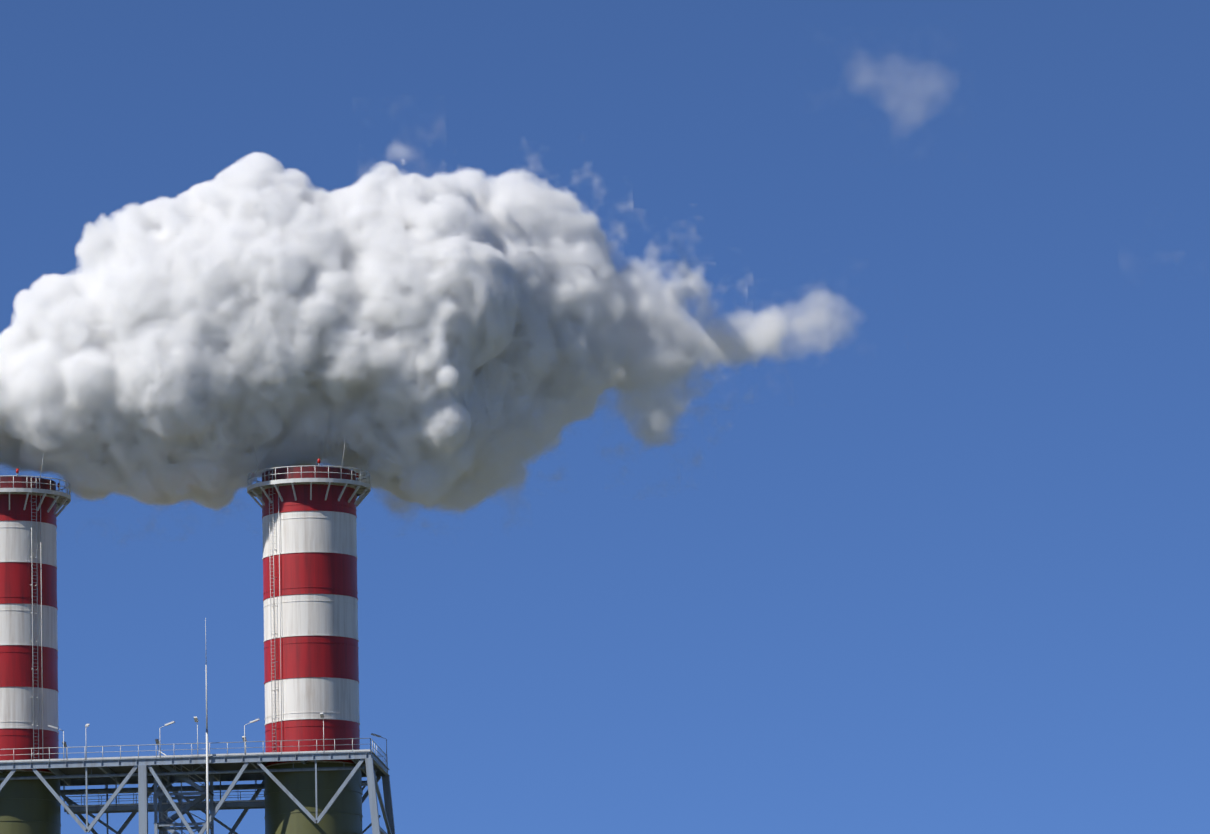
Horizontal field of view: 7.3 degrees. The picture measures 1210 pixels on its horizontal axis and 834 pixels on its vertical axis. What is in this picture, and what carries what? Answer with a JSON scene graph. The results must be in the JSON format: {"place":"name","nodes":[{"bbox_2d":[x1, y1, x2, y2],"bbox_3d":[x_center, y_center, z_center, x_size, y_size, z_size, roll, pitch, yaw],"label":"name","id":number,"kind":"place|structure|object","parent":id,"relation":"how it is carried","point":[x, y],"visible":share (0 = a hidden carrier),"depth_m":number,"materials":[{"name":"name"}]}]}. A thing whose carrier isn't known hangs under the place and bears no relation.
{"place":"outdoors","nodes":[
{"label":"outdoors","id":0,"kind":"place"},
{"bbox_2d":[0,0,1209,833],"label":"sky","id":1,"kind":"structure","parent":0,"point":[765,416],"materials":[{"name":"blue"}]},
{"label":"ground","id":2,"kind":"structure","parent":0,"visible":0},
{"bbox_2d":[0,453,70,833],"bbox_3d":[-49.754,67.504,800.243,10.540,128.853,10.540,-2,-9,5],"label":"chimney shaft","id":3,"kind":"object","parent":2,"relation":"on","point":[30,507],"visible":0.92,"depth_m":804.71,"materials":[{"name":"paint"}]},
{"bbox_2d":[0,618,394,833],"bbox_3d":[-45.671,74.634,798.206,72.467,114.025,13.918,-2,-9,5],"label":"steel gantry","id":4,"kind":"object","parent":2,"relation":"on","point":[164,773],"visible":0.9,"depth_m":800.38,"materials":[{"name":"grey metal"}]},
{"bbox_2d":[247,445,370,833],"bbox_3d":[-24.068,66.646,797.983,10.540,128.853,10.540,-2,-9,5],"label":"chimney shaft","id":5,"kind":"object","parent":2,"relation":"on","point":[310,608],"visible":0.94,"depth_m":802.51,"materials":[{"name":"paint"}]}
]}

